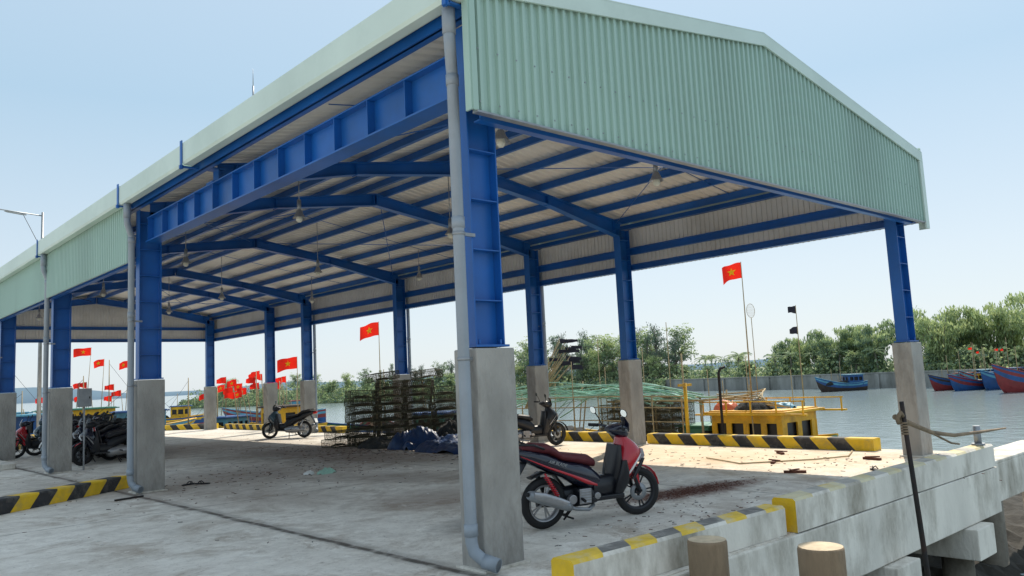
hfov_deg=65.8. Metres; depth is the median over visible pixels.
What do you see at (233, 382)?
flag
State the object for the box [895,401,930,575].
mooring pole
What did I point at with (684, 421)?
fishing trap
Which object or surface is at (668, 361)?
pole
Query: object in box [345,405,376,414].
fishing trap
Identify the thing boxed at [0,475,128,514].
kerb
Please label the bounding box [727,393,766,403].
pole
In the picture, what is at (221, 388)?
flag
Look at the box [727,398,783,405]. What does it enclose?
pole
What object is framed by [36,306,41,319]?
hanging lamp
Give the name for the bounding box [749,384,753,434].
pole
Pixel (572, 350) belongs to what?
flag
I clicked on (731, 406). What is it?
orange net bag
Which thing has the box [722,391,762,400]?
pole
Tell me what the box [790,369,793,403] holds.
pole
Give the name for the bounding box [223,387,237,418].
flag
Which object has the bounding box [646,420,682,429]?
fishing trap
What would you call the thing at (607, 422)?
fishing trap
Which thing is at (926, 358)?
bush
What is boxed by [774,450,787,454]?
timber scrap
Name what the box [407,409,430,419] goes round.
fishing trap
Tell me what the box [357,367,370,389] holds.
tree
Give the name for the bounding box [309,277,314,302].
hanging lamp
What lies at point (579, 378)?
tree
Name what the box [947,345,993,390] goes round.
fishing boat
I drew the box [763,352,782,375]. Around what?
palm tree
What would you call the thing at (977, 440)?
mooring stub
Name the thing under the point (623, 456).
parked motorbike
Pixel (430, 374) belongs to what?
fishing trap
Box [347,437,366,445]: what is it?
fishing trap
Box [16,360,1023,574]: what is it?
water
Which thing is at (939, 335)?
bamboo clump
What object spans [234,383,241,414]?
flag
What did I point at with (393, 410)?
fishing trap
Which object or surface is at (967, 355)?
bush
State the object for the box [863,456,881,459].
timber scrap
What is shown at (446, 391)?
fishing trap
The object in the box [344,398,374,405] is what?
fishing trap
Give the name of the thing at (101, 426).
parked motorbike
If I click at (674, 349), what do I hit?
casuarina tree
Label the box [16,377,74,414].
fishing boat
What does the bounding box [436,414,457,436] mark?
net pile
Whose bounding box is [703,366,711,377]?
bush
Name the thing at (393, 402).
fishing trap
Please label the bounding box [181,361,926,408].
bank
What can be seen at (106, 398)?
flag
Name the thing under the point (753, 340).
landing net
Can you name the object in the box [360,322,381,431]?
flag
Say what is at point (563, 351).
flag
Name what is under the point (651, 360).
tree
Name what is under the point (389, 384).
fishing trap
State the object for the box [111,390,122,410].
flag
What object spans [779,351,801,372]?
palm tree
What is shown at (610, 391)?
net bundle
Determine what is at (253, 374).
flag
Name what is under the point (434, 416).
fishing trap
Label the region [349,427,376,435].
fishing trap
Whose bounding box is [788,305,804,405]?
flag
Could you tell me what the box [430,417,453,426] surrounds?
fishing trap
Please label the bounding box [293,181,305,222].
hanging lamp
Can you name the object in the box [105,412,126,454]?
parked motorbike
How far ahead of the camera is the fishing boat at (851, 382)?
93.92 m
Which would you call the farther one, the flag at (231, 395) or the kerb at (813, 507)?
the flag at (231, 395)
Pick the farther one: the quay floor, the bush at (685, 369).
the bush at (685, 369)
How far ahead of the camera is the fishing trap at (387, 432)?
21.98 m
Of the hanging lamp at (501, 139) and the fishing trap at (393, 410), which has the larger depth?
the fishing trap at (393, 410)
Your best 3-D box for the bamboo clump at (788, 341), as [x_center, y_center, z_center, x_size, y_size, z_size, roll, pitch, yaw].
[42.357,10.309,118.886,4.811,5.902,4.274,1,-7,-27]
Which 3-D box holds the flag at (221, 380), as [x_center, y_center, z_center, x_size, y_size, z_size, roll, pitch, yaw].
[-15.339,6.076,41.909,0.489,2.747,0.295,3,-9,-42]
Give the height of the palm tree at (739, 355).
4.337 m
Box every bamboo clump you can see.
[770,340,802,373]
[783,338,804,374]
[789,336,814,373]
[802,331,824,373]
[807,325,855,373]
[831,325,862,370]
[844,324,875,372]
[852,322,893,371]
[852,327,891,360]
[881,318,928,354]
[912,304,972,369]
[932,313,982,368]
[951,310,991,365]
[958,295,1019,366]
[985,307,1023,363]
[1001,291,1023,344]
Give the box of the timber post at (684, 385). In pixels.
[678,383,691,432]
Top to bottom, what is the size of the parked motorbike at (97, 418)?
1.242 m
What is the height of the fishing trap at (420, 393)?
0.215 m
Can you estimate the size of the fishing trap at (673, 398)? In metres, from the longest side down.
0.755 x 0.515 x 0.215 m
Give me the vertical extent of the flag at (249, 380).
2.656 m
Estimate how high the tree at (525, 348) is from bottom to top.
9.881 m
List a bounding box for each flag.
[73,348,90,407]
[73,383,79,407]
[78,382,88,407]
[94,359,103,406]
[104,384,113,405]
[104,396,111,404]
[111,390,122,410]
[119,361,126,410]
[216,377,225,416]
[217,385,224,414]
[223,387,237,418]
[224,392,238,423]
[227,379,238,414]
[232,390,248,423]
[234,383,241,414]
[237,387,251,421]
[246,377,260,414]
[250,383,258,410]
[251,370,262,389]
[255,374,263,405]
[276,377,284,400]
[277,357,298,412]
[281,376,286,402]
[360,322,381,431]
[525,358,559,407]
[526,345,581,407]
[527,349,567,405]
[527,361,572,407]
[548,338,570,364]
[548,339,576,375]
[548,347,576,377]
[549,356,581,385]
[549,359,579,383]
[549,365,581,391]
[549,366,582,386]
[550,349,578,375]
[722,262,752,399]
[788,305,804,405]
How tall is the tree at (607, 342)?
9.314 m
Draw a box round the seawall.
[665,368,992,391]
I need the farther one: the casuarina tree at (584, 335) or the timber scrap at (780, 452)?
the casuarina tree at (584, 335)
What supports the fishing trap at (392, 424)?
on the fishing trap at (394, 432)
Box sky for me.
[0,0,1023,392]
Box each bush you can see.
[325,380,338,393]
[441,373,455,387]
[677,364,690,377]
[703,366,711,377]
[737,361,753,376]
[741,361,759,376]
[764,362,779,374]
[812,356,829,373]
[843,350,868,372]
[922,348,939,369]
[955,344,984,368]
[979,348,1001,365]
[1005,345,1023,366]
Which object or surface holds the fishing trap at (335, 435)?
on the fishing trap at (337, 444)
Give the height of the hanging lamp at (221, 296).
1.335 m
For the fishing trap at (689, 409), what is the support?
on the fishing trap at (691, 412)
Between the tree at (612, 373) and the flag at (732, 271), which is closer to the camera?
the flag at (732, 271)
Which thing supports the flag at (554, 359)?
attached to the net bundle
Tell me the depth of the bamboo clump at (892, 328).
105.86 m
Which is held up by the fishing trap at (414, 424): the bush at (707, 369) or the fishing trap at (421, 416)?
the fishing trap at (421, 416)
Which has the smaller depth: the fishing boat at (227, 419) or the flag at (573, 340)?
the flag at (573, 340)
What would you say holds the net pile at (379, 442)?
on the quay floor
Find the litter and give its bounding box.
[7,433,1001,562]
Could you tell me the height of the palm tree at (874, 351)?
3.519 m
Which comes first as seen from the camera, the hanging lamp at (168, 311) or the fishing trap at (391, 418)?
the fishing trap at (391, 418)
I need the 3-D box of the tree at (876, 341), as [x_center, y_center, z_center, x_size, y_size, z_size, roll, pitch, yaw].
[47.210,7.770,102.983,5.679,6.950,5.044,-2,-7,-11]
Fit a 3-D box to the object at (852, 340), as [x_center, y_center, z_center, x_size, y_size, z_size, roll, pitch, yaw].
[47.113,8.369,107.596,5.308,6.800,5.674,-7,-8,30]
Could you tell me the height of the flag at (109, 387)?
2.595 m
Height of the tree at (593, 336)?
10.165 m
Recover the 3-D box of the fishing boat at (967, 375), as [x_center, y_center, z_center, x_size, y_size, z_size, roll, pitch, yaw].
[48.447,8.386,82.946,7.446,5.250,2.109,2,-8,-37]
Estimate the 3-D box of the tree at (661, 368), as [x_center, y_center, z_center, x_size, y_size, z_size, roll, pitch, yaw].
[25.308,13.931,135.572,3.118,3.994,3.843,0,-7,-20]
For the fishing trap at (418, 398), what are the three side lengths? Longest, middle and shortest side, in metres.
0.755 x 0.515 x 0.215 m
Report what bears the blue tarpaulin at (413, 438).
on the quay floor
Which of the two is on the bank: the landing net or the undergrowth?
the undergrowth
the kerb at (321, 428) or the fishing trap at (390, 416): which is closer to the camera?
the fishing trap at (390, 416)
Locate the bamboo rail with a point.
(652, 407)
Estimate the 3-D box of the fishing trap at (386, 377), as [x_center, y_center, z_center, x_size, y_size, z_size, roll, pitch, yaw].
[-3.581,2.453,21.968,0.755,0.215,0.515,-9,-3,22]
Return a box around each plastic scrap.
[303,470,314,474]
[317,467,335,474]
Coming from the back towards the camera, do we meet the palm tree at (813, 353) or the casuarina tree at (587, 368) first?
the casuarina tree at (587, 368)
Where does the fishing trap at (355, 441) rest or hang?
on the quay floor
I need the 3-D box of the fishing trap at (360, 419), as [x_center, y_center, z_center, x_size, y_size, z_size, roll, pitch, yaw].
[-4.116,3.538,21.585,0.755,0.215,0.515,-5,-5,3]
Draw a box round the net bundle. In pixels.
[516,382,716,417]
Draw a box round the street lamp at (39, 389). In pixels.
[0,209,91,437]
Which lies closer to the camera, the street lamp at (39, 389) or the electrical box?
the electrical box
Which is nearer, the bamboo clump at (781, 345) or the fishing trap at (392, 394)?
the fishing trap at (392, 394)
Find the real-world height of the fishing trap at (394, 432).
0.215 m
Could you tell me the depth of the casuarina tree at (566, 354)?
155.37 m
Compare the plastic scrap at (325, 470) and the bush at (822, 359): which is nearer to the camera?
the plastic scrap at (325, 470)
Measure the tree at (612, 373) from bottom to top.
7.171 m
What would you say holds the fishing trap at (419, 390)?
on the fishing trap at (418, 398)
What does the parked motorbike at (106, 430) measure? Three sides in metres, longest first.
1.992 x 1.242 x 0.724 m
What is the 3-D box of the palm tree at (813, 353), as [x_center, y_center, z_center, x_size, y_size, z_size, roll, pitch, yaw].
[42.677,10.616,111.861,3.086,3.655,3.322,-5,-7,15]
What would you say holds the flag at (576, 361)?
attached to the net bundle
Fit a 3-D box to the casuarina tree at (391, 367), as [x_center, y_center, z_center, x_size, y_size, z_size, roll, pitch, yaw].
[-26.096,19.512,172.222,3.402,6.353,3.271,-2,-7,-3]
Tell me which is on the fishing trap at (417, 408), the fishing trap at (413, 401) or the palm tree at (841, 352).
the fishing trap at (413, 401)
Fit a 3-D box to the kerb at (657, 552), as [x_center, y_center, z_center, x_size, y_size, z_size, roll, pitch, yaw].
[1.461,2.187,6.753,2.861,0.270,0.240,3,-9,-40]
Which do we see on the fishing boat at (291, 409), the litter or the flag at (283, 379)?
the flag at (283, 379)
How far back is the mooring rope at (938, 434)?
9.86 m
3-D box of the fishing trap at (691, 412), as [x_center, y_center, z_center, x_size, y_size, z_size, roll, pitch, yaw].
[4.284,3.304,20.576,0.515,0.215,0.755,1,-6,-41]
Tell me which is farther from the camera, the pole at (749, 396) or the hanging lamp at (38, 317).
the hanging lamp at (38, 317)
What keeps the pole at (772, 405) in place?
on the fishing boat at (799, 421)
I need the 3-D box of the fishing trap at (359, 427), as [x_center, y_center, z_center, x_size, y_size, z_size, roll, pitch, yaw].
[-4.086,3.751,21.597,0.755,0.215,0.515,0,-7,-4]
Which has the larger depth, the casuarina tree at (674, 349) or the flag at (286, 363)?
the casuarina tree at (674, 349)
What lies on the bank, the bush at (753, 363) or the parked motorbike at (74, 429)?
the bush at (753, 363)
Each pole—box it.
[571,363,574,430]
[597,339,602,421]
[641,348,646,415]
[666,326,672,413]
[707,372,711,422]
[715,401,790,407]
[716,394,777,404]
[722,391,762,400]
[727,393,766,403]
[727,395,772,403]
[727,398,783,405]
[734,388,765,399]
[745,356,748,395]
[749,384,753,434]
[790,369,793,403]
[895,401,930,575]
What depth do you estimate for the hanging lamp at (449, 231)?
15.41 m
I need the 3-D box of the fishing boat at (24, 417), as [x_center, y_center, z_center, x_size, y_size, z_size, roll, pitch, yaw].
[-24.390,6.685,35.884,2.543,5.050,9.033,-8,-8,37]
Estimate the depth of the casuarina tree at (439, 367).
165.59 m
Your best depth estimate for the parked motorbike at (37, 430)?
23.83 m
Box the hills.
[15,359,780,403]
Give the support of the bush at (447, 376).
on the bank
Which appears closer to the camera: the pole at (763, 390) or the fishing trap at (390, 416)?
the pole at (763, 390)
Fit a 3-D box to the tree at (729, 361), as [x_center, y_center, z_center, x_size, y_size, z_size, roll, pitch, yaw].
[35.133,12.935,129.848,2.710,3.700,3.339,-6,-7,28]
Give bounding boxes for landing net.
[746,304,757,392]
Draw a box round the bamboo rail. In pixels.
[516,393,685,435]
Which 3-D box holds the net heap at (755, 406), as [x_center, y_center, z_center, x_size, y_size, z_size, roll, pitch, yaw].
[5.823,2.802,19.067,0.800,0.249,1.000,3,-9,-42]
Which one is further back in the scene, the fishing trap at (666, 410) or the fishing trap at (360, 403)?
the fishing trap at (360, 403)
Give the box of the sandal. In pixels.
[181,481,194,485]
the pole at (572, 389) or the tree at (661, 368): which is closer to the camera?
the pole at (572, 389)
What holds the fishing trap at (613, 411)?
on the fishing trap at (612, 418)
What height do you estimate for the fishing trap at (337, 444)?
0.215 m
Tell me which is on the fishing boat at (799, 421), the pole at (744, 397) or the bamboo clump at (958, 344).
the pole at (744, 397)
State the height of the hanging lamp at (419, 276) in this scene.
0.861 m
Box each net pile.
[357,436,392,448]
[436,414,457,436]
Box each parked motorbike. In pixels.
[15,414,78,458]
[26,418,41,455]
[40,421,112,456]
[72,413,123,439]
[72,413,126,461]
[72,413,126,465]
[72,414,126,461]
[79,412,126,427]
[85,412,125,457]
[93,411,126,421]
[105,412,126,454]
[262,401,317,438]
[517,393,568,444]
[518,406,658,528]
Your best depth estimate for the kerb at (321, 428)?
32.77 m
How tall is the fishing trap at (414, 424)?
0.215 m
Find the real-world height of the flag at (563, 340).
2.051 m
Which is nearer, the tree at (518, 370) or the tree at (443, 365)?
the tree at (518, 370)
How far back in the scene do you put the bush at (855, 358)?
103.17 m
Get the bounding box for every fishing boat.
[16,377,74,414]
[16,391,41,434]
[31,360,196,424]
[82,376,169,424]
[165,393,203,423]
[166,378,253,426]
[219,371,327,427]
[221,387,325,422]
[318,369,454,432]
[518,352,846,436]
[814,362,867,391]
[928,353,973,390]
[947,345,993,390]
[958,343,993,379]
[979,337,1023,389]
[991,345,1023,392]
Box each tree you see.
[288,372,304,388]
[341,372,354,390]
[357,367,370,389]
[386,363,394,384]
[416,365,423,384]
[432,361,450,383]
[432,365,444,387]
[443,360,455,385]
[513,347,526,383]
[515,364,525,382]
[516,336,551,382]
[519,345,549,377]
[547,335,570,378]
[550,331,573,380]
[552,345,568,379]
[562,347,573,380]
[567,332,602,380]
[573,338,591,380]
[573,369,586,382]
[575,328,589,360]
[581,348,605,381]
[583,333,619,380]
[583,344,593,380]
[599,344,618,379]
[612,334,648,378]
[614,352,621,363]
[635,326,644,366]
[636,326,662,377]
[638,336,651,377]
[643,322,669,377]
[644,355,663,378]
[653,360,668,378]
[661,323,698,371]
[662,334,687,374]
[665,363,676,376]
[694,355,713,371]
[702,354,721,374]
[720,356,733,373]
[724,351,751,368]
[729,354,746,369]
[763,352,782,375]
[768,356,780,371]
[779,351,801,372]
[803,350,823,373]
[826,350,847,370]
[861,346,887,368]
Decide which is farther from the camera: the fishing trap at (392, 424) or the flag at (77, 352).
the flag at (77, 352)
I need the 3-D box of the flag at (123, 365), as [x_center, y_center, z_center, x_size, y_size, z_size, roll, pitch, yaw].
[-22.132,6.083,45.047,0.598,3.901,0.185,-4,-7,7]
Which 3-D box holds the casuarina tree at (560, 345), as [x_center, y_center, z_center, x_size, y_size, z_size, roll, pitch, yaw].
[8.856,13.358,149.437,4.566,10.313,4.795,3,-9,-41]
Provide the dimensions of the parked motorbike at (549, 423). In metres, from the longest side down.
1.992 x 1.242 x 0.724 m
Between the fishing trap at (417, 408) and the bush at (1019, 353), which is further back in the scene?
the bush at (1019, 353)
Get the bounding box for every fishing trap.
[321,437,353,447]
[324,429,358,439]
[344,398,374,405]
[345,390,376,397]
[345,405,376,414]
[345,412,376,423]
[345,429,375,438]
[347,421,376,429]
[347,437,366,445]
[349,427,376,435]
[350,398,378,404]
[350,406,378,412]
[351,420,378,428]
[354,436,372,447]
[366,370,399,382]
[373,388,402,397]
[373,411,403,421]
[373,419,404,429]
[374,404,402,412]
[375,380,404,389]
[375,396,402,404]
[376,427,404,436]
[377,388,404,396]
[377,413,405,420]
[377,426,404,435]
[378,402,407,412]
[378,418,403,428]
[379,381,403,388]
[401,403,430,411]
[403,386,432,396]
[403,395,430,403]
[403,418,433,427]
[404,379,432,387]
[404,409,433,420]
[404,426,432,431]
[405,396,429,402]
[406,379,433,386]
[406,387,434,394]
[407,404,427,410]
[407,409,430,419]
[410,368,442,380]
[429,400,455,411]
[430,394,455,402]
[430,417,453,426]
[431,386,455,394]
[431,409,456,418]
[433,393,455,401]
[433,400,456,408]
[436,409,456,417]
[599,404,620,412]
[600,412,620,419]
[600,419,620,428]
[645,403,681,412]
[645,412,681,420]
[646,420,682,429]
[647,428,682,433]
[658,394,692,403]
[659,410,694,420]
[660,403,693,410]
[661,418,694,426]
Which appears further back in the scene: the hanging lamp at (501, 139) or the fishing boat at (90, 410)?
the fishing boat at (90, 410)
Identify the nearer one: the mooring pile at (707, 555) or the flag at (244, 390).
the mooring pile at (707, 555)
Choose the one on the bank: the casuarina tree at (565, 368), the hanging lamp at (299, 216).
the casuarina tree at (565, 368)
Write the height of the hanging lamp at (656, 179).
1.351 m
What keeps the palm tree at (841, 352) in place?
on the bank
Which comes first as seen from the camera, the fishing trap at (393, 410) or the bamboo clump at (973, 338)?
the fishing trap at (393, 410)
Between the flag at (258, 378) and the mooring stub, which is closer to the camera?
the mooring stub
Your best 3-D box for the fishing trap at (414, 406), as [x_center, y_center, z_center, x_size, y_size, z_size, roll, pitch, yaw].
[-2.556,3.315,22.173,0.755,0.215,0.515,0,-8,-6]
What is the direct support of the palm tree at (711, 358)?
on the bank
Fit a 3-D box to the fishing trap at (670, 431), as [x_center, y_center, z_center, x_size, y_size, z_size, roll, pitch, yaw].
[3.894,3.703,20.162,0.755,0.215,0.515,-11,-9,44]
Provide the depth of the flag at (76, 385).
44.07 m
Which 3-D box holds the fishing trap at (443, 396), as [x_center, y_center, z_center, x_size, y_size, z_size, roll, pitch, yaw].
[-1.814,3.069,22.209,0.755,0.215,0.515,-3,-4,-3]
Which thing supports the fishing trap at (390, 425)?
on the fishing trap at (394, 432)
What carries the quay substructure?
on the ground
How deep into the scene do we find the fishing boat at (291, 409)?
38.67 m
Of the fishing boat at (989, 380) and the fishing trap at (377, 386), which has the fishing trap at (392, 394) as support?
the fishing trap at (377, 386)
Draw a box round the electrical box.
[77,388,91,469]
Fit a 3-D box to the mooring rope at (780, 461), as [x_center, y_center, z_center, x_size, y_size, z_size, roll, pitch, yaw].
[4.809,2.942,13.750,2.640,0.026,1.084,-3,-6,1]
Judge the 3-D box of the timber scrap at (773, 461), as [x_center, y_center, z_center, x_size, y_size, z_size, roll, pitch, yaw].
[4.382,2.888,13.219,0.172,0.058,0.326,-4,-7,10]
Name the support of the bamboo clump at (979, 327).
on the bank
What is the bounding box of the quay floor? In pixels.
[0,428,945,575]
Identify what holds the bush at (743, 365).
on the bank
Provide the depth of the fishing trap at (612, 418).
21.29 m
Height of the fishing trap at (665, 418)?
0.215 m
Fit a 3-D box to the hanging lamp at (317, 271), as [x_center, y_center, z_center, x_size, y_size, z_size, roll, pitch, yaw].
[-4.842,-0.970,19.711,0.220,1.335,0.220,3,-9,-42]
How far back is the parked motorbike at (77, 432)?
20.68 m
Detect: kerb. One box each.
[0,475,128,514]
[165,423,218,430]
[224,424,346,432]
[551,430,613,441]
[551,504,786,575]
[647,433,880,450]
[772,444,995,532]
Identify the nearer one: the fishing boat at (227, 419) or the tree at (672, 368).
the fishing boat at (227, 419)
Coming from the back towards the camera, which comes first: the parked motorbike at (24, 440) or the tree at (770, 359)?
the tree at (770, 359)
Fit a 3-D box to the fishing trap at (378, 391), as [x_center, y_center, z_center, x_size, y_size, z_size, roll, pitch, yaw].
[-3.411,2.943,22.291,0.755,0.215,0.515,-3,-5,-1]
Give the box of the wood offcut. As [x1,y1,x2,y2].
[114,495,143,500]
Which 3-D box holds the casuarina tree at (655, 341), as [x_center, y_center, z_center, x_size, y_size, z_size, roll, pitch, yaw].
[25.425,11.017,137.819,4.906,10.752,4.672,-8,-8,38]
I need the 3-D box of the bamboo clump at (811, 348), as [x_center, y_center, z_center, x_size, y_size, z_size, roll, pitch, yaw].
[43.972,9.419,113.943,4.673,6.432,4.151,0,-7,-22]
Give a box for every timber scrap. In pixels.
[768,459,780,463]
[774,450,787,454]
[783,468,805,472]
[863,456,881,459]
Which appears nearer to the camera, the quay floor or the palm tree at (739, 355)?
the quay floor
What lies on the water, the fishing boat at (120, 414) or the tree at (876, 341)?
the fishing boat at (120, 414)
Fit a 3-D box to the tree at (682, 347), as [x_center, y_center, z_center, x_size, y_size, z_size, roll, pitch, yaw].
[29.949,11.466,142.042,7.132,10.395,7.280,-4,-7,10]
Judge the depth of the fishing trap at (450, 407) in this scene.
21.54 m
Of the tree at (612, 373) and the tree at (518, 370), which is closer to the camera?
the tree at (612, 373)
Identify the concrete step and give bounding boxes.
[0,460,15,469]
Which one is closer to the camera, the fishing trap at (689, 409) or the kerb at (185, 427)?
the fishing trap at (689, 409)
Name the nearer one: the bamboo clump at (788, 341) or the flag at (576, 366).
the flag at (576, 366)
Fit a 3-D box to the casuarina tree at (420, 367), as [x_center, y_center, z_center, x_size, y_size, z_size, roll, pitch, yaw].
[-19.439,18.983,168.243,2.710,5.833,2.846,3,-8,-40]
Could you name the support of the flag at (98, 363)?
attached to the fishing boat at (90, 410)
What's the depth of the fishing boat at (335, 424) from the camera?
38.50 m
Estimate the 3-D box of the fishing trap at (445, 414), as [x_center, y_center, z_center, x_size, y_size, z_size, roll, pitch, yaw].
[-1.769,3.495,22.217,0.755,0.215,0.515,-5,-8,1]
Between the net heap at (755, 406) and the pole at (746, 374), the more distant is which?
the pole at (746, 374)
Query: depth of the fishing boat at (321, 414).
74.22 m
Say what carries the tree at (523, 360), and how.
on the bank
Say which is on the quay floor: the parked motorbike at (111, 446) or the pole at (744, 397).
the parked motorbike at (111, 446)
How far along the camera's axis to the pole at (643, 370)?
22.61 m
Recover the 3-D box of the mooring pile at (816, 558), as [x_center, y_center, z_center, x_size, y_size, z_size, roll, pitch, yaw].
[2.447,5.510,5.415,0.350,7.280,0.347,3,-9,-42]
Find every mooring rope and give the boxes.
[706,450,852,463]
[892,414,1005,444]
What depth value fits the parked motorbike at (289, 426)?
26.27 m
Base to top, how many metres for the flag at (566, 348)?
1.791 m
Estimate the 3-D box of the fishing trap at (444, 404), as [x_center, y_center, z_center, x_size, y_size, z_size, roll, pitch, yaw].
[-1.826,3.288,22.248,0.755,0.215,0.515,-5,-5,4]
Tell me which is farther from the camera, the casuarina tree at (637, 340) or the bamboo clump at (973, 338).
the casuarina tree at (637, 340)
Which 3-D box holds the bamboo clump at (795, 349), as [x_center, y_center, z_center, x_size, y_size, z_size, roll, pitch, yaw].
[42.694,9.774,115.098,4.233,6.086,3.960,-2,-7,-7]
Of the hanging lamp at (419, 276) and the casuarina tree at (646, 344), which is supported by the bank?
the casuarina tree at (646, 344)
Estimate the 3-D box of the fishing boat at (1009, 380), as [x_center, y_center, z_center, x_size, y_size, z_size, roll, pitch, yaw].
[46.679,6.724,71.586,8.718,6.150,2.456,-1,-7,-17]
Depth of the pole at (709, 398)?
20.50 m
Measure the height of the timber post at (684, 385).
1.900 m
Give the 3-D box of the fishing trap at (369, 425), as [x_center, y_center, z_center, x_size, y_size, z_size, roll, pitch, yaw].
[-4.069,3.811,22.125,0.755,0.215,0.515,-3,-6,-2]
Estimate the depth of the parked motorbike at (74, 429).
21.96 m
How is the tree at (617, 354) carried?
on the bank
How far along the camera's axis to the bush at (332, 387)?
174.03 m
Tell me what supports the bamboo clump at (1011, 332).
on the bank
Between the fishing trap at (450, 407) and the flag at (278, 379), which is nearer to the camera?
the fishing trap at (450, 407)
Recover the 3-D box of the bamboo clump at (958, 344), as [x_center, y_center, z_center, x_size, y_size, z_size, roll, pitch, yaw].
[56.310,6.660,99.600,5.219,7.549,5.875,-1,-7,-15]
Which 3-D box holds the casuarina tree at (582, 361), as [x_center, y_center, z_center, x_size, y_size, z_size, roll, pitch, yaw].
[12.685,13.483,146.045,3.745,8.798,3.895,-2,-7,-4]
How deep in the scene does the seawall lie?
110.80 m
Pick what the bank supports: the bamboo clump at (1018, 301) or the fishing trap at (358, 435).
the bamboo clump at (1018, 301)
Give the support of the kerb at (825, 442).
on the quay floor
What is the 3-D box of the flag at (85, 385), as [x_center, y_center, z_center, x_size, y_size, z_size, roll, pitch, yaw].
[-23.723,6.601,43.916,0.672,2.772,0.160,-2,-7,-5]
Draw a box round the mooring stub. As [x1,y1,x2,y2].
[971,425,984,445]
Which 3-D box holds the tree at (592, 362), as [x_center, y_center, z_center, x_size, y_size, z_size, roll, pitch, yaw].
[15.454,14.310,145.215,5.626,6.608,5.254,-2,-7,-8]
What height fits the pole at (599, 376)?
3.201 m
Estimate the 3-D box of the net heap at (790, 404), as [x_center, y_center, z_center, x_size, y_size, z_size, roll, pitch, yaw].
[6.463,2.800,19.108,0.600,0.201,0.800,3,-9,-42]
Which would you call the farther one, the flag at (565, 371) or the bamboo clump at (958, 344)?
the bamboo clump at (958, 344)
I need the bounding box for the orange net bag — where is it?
[713,400,737,409]
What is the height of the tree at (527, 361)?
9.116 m
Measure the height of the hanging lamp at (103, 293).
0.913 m
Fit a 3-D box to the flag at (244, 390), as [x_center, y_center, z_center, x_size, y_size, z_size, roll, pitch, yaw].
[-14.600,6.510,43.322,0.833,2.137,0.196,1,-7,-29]
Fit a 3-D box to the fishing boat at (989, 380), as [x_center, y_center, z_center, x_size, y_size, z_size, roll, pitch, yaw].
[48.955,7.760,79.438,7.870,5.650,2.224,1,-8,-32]
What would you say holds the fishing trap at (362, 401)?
on the fishing trap at (361, 408)
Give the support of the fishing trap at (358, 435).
on the fishing trap at (349, 444)
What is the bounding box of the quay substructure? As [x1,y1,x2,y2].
[671,440,1023,575]
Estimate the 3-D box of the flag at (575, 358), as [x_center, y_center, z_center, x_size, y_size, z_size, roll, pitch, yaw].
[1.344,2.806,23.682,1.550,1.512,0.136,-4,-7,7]
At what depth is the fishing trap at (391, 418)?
21.52 m
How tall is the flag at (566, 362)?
1.382 m
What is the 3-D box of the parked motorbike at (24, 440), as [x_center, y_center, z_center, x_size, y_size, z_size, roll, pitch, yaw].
[-13.938,4.375,23.531,1.992,1.242,0.724,3,-11,-40]
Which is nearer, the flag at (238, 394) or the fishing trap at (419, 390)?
the fishing trap at (419, 390)
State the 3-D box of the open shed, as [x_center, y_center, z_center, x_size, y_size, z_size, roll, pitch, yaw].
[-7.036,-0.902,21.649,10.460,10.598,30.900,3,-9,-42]
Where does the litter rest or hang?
on the quay floor
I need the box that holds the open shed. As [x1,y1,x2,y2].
[0,0,936,573]
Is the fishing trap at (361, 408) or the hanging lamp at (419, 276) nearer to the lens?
the hanging lamp at (419, 276)
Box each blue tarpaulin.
[387,426,440,449]
[415,434,457,454]
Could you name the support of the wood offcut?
on the quay floor
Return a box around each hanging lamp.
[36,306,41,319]
[99,279,106,296]
[166,303,171,313]
[181,232,190,266]
[218,257,224,299]
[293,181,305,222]
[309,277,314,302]
[314,234,321,275]
[416,250,422,280]
[445,177,452,237]
[495,128,509,147]
[649,165,663,185]
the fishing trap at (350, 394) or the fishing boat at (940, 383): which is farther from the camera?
the fishing boat at (940, 383)
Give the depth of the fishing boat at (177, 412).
76.71 m
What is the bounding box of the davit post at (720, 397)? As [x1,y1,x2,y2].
[717,366,724,433]
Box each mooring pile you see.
[687,535,729,575]
[797,541,846,575]
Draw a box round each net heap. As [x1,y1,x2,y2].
[734,399,774,409]
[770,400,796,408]
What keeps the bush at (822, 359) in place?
on the bank
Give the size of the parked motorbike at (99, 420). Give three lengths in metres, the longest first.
1.992 x 1.242 x 0.724 m
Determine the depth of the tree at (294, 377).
189.62 m
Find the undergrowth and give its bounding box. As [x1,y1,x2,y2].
[178,342,1023,407]
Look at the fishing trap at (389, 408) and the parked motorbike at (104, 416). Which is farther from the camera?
the parked motorbike at (104, 416)
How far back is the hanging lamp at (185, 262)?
17.26 m
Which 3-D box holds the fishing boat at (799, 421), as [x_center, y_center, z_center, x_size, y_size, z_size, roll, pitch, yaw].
[2.840,3.961,22.795,2.874,5.050,13.034,3,-9,-42]
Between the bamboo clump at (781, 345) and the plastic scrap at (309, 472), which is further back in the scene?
the bamboo clump at (781, 345)
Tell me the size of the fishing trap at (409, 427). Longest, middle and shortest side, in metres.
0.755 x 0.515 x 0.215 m
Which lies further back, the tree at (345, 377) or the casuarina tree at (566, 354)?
the tree at (345, 377)
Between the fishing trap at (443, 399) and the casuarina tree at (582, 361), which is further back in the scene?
the casuarina tree at (582, 361)
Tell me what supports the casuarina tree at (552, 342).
on the bank

